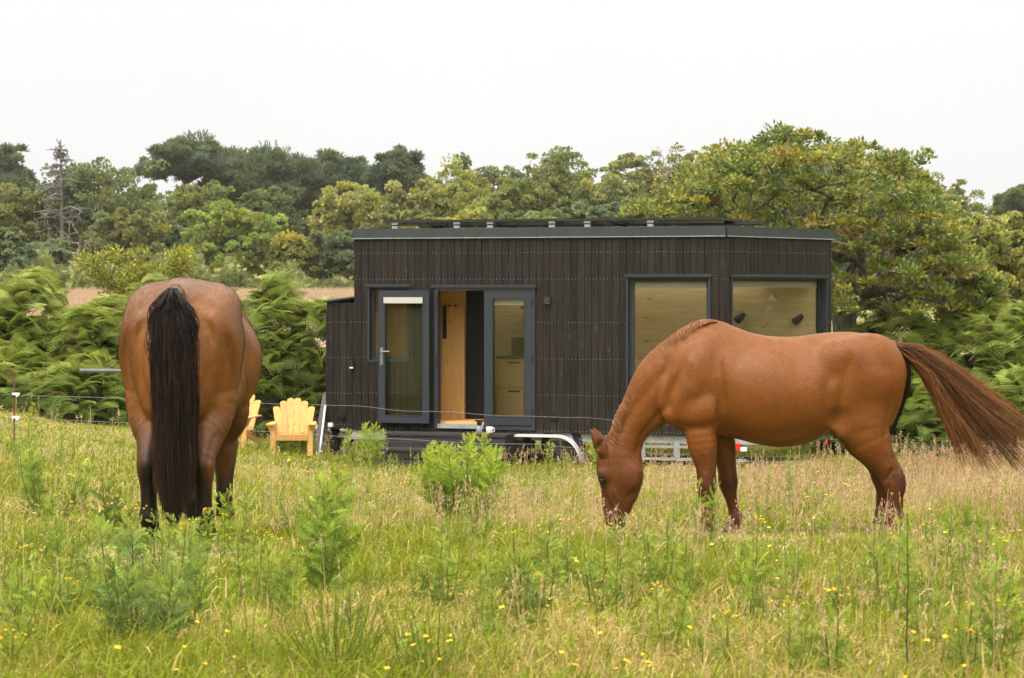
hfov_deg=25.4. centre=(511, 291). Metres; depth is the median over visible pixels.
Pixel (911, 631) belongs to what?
yellow flower
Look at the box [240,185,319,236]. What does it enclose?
oak tree
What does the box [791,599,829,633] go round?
weed seedling
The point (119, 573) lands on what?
tall weed
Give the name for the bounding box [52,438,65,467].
weed seedling
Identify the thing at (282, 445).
weed seedling
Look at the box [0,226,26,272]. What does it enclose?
oak tree
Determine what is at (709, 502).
weed seedling
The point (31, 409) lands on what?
ragwort plant
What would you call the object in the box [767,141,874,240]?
oak tree
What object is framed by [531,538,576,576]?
weed seedling
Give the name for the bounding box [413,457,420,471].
weed seedling
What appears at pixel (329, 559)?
tall weed
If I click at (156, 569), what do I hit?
weed seedling
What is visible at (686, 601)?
weed seedling
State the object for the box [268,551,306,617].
weed seedling
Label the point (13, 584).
weed seedling
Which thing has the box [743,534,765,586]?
weed seedling
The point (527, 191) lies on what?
oak tree
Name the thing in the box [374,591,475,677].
grass tuft
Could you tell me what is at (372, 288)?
window
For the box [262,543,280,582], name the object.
weed seedling
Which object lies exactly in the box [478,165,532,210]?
oak tree
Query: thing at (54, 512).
weed seedling
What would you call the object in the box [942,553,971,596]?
weed seedling
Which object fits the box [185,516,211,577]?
weed seedling
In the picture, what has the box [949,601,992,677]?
ragwort plant
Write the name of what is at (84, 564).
weed seedling
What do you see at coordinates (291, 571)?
weed seedling
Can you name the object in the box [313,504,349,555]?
weed seedling
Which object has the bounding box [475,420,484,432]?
pump bottle
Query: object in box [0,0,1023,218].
sky
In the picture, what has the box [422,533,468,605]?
weed seedling
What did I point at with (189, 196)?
oak tree
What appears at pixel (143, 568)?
weed seedling
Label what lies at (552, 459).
tall weed
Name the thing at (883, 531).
weed seedling
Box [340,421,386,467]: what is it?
ragwort plant
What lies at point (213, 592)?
tall weed
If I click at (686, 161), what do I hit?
chestnut tree
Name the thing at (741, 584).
weed seedling
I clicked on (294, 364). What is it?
bracken bank
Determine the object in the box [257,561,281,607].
weed seedling
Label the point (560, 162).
chestnut tree
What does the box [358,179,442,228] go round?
chestnut tree
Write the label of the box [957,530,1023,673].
ragwort plant
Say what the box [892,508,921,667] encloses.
tall weed
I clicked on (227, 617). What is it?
weed seedling
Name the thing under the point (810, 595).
weed seedling
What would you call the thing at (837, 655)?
ragwort plant
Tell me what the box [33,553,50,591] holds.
weed seedling
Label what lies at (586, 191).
chestnut tree
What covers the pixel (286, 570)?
weed seedling
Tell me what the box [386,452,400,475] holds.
weed seedling
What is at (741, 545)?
weed seedling
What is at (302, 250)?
ash tree
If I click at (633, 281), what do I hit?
window
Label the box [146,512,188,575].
weed seedling
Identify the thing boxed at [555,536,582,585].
weed seedling
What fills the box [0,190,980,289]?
wood
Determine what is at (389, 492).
weed seedling
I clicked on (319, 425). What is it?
plank
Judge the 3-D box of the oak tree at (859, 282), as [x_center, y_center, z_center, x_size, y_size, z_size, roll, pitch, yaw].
[5.258,-0.128,38.984,7.122,5.736,6.054,0,0,0]
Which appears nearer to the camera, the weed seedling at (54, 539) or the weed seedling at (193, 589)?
the weed seedling at (193, 589)
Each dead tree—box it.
[34,203,98,269]
[650,146,675,176]
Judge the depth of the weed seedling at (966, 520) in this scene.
16.38 m
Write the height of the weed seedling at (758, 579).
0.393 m
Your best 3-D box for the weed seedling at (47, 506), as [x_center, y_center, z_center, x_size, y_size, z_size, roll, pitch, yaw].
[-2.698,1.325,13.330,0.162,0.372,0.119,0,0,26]
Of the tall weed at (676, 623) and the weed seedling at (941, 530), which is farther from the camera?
the weed seedling at (941, 530)
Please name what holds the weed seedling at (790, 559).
on the ground at (532, 456)
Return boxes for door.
[378,290,429,423]
[484,290,531,425]
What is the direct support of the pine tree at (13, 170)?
on the ground at (532, 456)
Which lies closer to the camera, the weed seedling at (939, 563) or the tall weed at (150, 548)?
the weed seedling at (939, 563)
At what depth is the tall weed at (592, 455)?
29.98 m
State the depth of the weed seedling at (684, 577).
10.24 m
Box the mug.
[486,427,494,432]
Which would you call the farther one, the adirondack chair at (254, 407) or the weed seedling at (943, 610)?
the adirondack chair at (254, 407)
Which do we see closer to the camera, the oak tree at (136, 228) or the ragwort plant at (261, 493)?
the ragwort plant at (261, 493)
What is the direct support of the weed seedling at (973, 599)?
on the ground at (532, 456)
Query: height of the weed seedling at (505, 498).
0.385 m
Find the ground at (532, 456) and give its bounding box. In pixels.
[0,258,1023,677]
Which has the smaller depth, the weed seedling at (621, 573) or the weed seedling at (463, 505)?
the weed seedling at (621, 573)
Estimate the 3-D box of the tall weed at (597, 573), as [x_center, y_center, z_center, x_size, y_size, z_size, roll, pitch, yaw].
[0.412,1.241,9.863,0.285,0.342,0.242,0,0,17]
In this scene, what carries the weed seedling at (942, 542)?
on the ground at (532, 456)
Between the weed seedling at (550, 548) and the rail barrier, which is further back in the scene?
the rail barrier
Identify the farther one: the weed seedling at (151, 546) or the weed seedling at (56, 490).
the weed seedling at (56, 490)
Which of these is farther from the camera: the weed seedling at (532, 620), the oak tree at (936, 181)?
the oak tree at (936, 181)
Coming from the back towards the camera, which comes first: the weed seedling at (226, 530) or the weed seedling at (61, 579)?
the weed seedling at (226, 530)
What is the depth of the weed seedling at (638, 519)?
12.49 m
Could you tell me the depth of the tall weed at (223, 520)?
12.71 m
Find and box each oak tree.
[0,182,74,242]
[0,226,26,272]
[9,239,85,271]
[32,155,169,269]
[77,206,172,278]
[150,220,206,256]
[160,179,251,231]
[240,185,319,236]
[377,209,444,228]
[402,153,497,217]
[434,152,498,208]
[437,204,493,227]
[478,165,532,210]
[485,177,569,218]
[494,208,562,227]
[571,201,621,226]
[611,120,1012,331]
[707,177,757,226]
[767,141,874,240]
[836,159,946,239]
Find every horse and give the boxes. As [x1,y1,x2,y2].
[118,277,261,541]
[590,319,1023,533]
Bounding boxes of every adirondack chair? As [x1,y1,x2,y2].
[241,395,261,447]
[266,398,316,455]
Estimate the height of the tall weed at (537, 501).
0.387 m
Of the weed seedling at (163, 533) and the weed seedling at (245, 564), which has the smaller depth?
the weed seedling at (245, 564)
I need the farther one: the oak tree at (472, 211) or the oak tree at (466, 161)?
the oak tree at (466, 161)
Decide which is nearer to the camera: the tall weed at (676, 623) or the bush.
the tall weed at (676, 623)
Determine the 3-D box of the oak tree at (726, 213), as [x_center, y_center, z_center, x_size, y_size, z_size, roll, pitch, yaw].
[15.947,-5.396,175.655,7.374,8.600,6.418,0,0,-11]
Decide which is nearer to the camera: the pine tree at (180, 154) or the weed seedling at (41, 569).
the weed seedling at (41, 569)
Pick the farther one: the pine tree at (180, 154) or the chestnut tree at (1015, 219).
the pine tree at (180, 154)
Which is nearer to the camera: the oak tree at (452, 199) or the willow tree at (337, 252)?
the willow tree at (337, 252)
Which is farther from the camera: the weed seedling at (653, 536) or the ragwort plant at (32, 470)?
the ragwort plant at (32, 470)
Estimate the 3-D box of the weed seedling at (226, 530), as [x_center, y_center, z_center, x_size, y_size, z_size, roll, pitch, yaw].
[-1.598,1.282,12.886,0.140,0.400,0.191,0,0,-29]
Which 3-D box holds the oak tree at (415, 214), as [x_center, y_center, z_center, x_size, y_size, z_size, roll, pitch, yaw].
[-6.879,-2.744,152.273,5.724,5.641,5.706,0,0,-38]
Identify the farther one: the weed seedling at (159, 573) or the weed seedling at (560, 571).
the weed seedling at (560, 571)
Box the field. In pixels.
[34,314,325,346]
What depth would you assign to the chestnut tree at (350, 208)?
174.43 m
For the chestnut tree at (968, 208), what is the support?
on the ground at (532, 456)
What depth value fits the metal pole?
34.03 m
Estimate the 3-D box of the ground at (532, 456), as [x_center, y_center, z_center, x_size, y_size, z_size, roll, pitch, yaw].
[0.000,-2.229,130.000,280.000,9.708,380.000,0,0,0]
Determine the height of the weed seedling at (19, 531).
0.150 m
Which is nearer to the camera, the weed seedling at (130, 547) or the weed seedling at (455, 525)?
the weed seedling at (130, 547)
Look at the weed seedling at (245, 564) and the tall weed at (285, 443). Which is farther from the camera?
the tall weed at (285, 443)
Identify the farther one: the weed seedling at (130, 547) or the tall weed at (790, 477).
the tall weed at (790, 477)
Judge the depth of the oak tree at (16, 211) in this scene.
172.66 m
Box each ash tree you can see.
[180,199,288,275]
[261,229,327,279]
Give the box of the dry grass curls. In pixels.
[0,468,1023,677]
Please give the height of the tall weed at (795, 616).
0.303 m
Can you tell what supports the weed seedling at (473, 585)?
on the ground at (532, 456)
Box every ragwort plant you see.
[0,628,33,672]
[11,418,98,517]
[24,402,39,429]
[176,517,203,555]
[222,528,283,557]
[256,482,273,506]
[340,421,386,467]
[409,431,511,519]
[422,440,455,483]
[476,431,498,477]
[476,513,569,619]
[810,585,858,676]
[876,531,897,558]
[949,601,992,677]
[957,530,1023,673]
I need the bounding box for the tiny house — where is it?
[314,217,834,462]
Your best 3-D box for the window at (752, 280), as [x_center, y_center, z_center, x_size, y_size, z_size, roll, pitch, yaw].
[3.906,0.569,33.584,0.203,1.634,2.543,0,0,41]
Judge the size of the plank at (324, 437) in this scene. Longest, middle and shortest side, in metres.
1.001 x 0.100 x 0.030 m
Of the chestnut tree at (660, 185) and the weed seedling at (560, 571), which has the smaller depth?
the weed seedling at (560, 571)
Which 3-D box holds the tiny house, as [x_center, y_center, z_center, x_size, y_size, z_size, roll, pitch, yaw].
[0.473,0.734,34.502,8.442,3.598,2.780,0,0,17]
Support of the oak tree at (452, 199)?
on the ground at (532, 456)
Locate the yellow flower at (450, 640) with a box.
[446,639,455,677]
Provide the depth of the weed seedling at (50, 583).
9.03 m
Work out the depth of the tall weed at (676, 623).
8.30 m
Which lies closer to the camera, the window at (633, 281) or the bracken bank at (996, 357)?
the window at (633, 281)
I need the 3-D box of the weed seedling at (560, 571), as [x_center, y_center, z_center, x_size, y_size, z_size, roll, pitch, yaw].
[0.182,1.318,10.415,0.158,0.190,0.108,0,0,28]
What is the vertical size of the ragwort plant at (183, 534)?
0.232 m
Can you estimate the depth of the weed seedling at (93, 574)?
9.81 m
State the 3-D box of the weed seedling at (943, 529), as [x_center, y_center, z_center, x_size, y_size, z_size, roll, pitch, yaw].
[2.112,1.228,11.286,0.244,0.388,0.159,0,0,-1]
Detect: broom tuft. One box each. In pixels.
[266,579,393,674]
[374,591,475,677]
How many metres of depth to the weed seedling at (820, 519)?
13.91 m
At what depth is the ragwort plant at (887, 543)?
11.98 m
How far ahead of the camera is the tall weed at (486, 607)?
8.64 m
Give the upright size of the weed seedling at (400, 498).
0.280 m
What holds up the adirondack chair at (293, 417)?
on the ground at (532, 456)
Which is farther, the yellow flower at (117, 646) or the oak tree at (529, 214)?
the oak tree at (529, 214)
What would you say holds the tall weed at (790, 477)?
on the ground at (532, 456)
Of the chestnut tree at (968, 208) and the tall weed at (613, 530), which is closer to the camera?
the tall weed at (613, 530)
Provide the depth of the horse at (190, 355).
13.39 m
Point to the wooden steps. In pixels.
(395, 445)
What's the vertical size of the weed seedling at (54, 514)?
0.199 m
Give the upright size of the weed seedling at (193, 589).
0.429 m
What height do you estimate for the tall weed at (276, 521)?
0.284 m
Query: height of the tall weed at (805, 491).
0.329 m
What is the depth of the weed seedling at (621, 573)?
9.35 m
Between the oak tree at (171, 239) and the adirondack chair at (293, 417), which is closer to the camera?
the adirondack chair at (293, 417)
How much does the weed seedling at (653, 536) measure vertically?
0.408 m
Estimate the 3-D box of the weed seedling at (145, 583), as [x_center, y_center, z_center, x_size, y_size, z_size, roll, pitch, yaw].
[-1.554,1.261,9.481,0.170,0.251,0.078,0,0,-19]
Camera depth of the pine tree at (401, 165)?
203.57 m
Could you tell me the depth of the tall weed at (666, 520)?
13.33 m
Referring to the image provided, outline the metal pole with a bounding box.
[319,405,325,454]
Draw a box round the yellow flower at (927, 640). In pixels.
[923,639,929,660]
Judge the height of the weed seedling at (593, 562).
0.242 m
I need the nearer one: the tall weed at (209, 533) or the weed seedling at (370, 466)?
the tall weed at (209, 533)
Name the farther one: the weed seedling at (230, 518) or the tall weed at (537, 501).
the tall weed at (537, 501)
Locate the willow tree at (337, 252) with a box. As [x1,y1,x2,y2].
[309,228,355,279]
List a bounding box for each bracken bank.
[0,263,170,425]
[232,266,412,448]
[801,294,1023,458]
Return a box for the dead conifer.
[32,139,95,247]
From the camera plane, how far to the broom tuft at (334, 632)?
7.67 m
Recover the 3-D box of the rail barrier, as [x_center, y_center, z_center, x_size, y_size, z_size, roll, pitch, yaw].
[-5.029,1.722,30.302,1.435,1.393,0.079,0,0,-9]
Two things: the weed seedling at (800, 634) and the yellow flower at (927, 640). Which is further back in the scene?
the weed seedling at (800, 634)
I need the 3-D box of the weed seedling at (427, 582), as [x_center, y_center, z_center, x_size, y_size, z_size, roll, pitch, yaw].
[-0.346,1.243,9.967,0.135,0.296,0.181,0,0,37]
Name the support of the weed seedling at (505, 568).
on the ground at (532, 456)
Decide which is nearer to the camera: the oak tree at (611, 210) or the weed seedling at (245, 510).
the weed seedling at (245, 510)
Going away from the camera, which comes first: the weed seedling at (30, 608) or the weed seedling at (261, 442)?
the weed seedling at (30, 608)
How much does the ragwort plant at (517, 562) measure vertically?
0.472 m
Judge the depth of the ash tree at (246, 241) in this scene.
152.45 m
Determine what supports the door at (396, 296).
in the tiny house
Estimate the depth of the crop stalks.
116.99 m
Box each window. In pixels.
[365,284,410,361]
[624,274,711,387]
[730,274,829,332]
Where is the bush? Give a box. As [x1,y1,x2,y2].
[71,242,196,298]
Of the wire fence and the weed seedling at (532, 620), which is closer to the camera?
the weed seedling at (532, 620)
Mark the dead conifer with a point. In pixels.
(58, 155)
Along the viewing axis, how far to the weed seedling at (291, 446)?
32.97 m
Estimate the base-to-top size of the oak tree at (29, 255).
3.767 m
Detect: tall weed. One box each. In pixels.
[0,542,44,608]
[27,576,89,611]
[77,499,206,643]
[89,457,140,527]
[119,506,165,567]
[195,570,232,621]
[199,508,217,551]
[217,512,236,550]
[268,495,301,531]
[276,433,294,449]
[289,464,361,592]
[361,466,371,496]
[382,601,438,677]
[476,587,511,636]
[524,473,550,508]
[543,441,555,471]
[561,452,570,474]
[571,540,634,607]
[586,442,596,476]
[607,518,625,552]
[647,578,692,651]
[661,500,681,538]
[686,608,743,666]
[729,511,772,590]
[754,470,771,518]
[769,595,822,677]
[781,480,824,509]
[785,450,795,511]
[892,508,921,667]
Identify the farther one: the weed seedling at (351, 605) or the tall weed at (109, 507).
the tall weed at (109, 507)
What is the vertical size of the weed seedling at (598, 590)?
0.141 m
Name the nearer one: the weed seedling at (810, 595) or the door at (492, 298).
the weed seedling at (810, 595)
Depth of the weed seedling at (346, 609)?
8.67 m
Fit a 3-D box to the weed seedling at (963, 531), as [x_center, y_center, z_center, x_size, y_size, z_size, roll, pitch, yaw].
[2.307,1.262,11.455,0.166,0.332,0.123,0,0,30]
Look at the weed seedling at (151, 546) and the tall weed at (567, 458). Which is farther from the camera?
the tall weed at (567, 458)
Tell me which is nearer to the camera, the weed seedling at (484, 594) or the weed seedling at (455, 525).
the weed seedling at (484, 594)
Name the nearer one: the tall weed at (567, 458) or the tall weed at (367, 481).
the tall weed at (367, 481)
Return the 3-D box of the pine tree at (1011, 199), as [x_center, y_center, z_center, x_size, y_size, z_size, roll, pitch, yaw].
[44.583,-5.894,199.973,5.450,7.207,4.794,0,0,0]
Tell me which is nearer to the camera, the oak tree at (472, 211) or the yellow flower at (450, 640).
the yellow flower at (450, 640)
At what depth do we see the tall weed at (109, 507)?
14.92 m
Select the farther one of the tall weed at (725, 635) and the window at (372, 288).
the window at (372, 288)
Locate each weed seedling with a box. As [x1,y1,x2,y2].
[0,551,36,636]
[6,433,19,456]
[12,525,27,544]
[12,561,47,645]
[15,515,56,567]
[32,552,75,621]
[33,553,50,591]
[34,487,62,534]
[40,563,71,591]
[42,511,63,555]
[45,510,90,580]
[46,470,63,508]
[47,506,63,522]
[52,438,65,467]
[66,527,99,575]
[75,548,109,603]
[76,476,91,511]
[113,557,168,618]
[115,527,145,563]
[121,565,157,609]
[133,548,150,579]
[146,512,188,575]
[146,529,159,564]
[150,552,183,619]
[164,514,181,548]
[173,528,204,602]
[178,528,216,626]
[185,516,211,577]
[210,529,254,574]
[212,484,241,547]
[219,503,235,536]
[219,593,267,652]
[225,535,283,604]
[233,477,257,550]
[240,516,263,551]
[256,434,271,451]
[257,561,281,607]
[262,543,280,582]
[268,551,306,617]
[271,539,298,603]
[278,442,286,452]
[278,550,306,604]
[286,440,297,454]
[286,577,312,626]
[301,432,308,456]
[312,436,317,457]
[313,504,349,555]
[329,563,366,633]
[339,592,363,618]
[366,458,374,474]
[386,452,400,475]
[386,484,395,502]
[392,487,409,509]
[407,565,427,600]
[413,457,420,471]
[415,541,452,602]
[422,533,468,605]
[435,512,467,550]
[456,497,468,524]
[465,496,494,542]
[468,570,500,626]
[470,544,496,601]
[495,476,515,514]
[500,549,539,600]
[501,570,549,636]
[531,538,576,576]
[533,525,562,579]
[535,559,569,591]
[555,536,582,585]
[578,542,604,589]
[582,538,643,619]
[596,577,619,602]
[606,562,626,590]
[614,514,643,546]
[621,550,651,596]
[633,507,689,582]
[643,549,671,586]
[670,541,704,600]
[673,580,690,621]
[683,478,722,545]
[728,551,760,622]
[734,529,749,563]
[738,536,770,622]
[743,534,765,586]
[751,569,788,619]
[767,535,807,604]
[774,609,796,636]
[779,545,804,569]
[779,611,828,659]
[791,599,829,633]
[805,590,831,619]
[807,509,826,537]
[823,552,871,612]
[859,509,917,570]
[860,512,924,614]
[904,589,947,650]
[916,501,961,569]
[918,565,940,616]
[928,545,953,579]
[931,514,950,541]
[934,523,948,557]
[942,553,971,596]
[943,608,973,670]
[952,532,976,584]
[953,510,985,564]
[960,495,975,531]
[960,506,1003,579]
[966,564,989,609]
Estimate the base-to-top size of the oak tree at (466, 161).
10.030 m
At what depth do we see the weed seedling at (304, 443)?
32.95 m
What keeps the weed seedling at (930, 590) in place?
on the ground at (532, 456)
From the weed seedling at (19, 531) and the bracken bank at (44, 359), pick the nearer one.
the weed seedling at (19, 531)
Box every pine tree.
[0,142,38,196]
[129,128,243,185]
[184,139,327,203]
[292,147,371,229]
[358,143,429,195]
[988,183,1023,222]
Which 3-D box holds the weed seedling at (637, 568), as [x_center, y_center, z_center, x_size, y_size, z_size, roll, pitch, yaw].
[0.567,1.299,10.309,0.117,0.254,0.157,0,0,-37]
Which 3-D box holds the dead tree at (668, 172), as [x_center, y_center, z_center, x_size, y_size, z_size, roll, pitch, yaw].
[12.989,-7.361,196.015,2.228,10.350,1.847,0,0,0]
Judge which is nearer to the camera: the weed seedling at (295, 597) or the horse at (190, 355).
the weed seedling at (295, 597)
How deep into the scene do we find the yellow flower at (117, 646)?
7.36 m
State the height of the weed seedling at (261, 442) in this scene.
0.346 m
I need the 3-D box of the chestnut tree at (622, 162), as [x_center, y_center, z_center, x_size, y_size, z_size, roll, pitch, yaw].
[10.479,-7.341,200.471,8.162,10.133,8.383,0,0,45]
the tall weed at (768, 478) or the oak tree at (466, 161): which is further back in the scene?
the oak tree at (466, 161)
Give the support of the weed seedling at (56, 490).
on the ground at (532, 456)
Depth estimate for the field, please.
77.53 m
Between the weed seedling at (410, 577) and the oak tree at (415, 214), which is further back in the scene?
the oak tree at (415, 214)
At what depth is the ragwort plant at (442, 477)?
17.96 m
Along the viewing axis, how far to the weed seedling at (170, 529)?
12.90 m
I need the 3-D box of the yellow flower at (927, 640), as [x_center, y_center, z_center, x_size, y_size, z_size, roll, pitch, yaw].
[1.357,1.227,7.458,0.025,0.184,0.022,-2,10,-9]
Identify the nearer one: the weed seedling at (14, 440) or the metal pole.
the weed seedling at (14, 440)
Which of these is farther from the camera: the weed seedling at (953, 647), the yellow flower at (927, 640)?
the weed seedling at (953, 647)
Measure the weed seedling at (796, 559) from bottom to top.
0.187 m
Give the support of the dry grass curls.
on the ground at (532, 456)
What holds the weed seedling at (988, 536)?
on the ground at (532, 456)
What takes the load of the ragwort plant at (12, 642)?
on the ground at (532, 456)
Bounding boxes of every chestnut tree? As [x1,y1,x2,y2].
[306,180,401,275]
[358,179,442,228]
[519,145,598,214]
[554,166,631,218]
[599,150,670,193]
[621,167,686,205]
[646,142,709,190]
[870,216,937,329]
[912,179,994,227]
[915,212,1023,338]
[1000,210,1023,304]
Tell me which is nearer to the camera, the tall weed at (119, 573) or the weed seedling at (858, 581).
the tall weed at (119, 573)
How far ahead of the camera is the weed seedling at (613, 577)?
10.61 m
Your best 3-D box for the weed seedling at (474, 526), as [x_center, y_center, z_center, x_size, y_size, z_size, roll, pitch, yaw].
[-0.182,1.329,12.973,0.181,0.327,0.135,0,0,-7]
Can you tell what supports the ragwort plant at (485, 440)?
on the ground at (532, 456)
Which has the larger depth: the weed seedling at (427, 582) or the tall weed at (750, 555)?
the tall weed at (750, 555)
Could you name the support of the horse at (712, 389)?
on the ground at (532, 456)
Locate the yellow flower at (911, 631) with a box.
[899,630,914,677]
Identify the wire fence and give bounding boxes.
[0,377,1023,475]
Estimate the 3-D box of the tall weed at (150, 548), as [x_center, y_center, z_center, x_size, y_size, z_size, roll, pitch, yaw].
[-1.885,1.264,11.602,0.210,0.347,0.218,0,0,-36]
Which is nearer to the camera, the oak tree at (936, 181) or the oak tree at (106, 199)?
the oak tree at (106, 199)
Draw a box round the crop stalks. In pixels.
[25,286,353,317]
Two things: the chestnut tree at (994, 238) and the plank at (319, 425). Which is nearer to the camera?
the plank at (319, 425)
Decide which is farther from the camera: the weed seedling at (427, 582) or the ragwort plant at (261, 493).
the ragwort plant at (261, 493)
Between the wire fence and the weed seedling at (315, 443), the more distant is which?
the weed seedling at (315, 443)
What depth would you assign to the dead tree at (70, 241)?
147.97 m
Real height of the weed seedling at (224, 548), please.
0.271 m
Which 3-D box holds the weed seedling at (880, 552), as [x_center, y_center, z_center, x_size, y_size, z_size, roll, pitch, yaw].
[1.586,1.165,9.487,0.265,0.484,0.173,0,0,-9]
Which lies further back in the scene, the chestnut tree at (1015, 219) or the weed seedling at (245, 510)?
the chestnut tree at (1015, 219)
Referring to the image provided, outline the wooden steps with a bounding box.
[364,431,515,465]
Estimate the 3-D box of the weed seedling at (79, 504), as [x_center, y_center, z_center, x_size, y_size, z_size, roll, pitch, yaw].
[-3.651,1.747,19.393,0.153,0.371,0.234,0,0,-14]
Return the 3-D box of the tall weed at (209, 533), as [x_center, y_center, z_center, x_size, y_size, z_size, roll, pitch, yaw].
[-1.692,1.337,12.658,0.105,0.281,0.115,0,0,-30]
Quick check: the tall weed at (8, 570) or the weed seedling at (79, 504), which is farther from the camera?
the weed seedling at (79, 504)
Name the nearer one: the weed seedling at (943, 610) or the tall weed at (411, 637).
the tall weed at (411, 637)
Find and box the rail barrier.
[80,369,120,372]
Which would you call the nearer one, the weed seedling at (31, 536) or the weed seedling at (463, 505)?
the weed seedling at (31, 536)
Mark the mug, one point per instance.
(489, 429)
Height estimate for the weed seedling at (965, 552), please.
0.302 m
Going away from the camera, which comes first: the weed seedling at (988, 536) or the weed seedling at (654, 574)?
the weed seedling at (654, 574)
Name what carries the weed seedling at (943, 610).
on the ground at (532, 456)
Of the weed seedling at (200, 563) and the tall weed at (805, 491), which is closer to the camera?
the weed seedling at (200, 563)
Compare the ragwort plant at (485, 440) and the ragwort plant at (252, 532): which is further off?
the ragwort plant at (485, 440)
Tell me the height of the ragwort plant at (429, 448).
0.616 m
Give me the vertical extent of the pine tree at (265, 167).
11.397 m
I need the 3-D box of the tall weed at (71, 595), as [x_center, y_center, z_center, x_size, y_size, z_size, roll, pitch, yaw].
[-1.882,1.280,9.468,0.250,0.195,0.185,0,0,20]
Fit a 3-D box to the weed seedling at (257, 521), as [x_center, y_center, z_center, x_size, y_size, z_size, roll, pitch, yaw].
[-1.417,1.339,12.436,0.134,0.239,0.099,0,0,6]
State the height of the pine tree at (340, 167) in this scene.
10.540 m
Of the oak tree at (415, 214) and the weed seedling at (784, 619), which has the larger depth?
the oak tree at (415, 214)
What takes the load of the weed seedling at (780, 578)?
on the ground at (532, 456)
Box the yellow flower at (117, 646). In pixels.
[114,645,120,665]
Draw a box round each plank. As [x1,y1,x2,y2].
[313,395,326,453]
[321,392,326,453]
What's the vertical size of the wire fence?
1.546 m

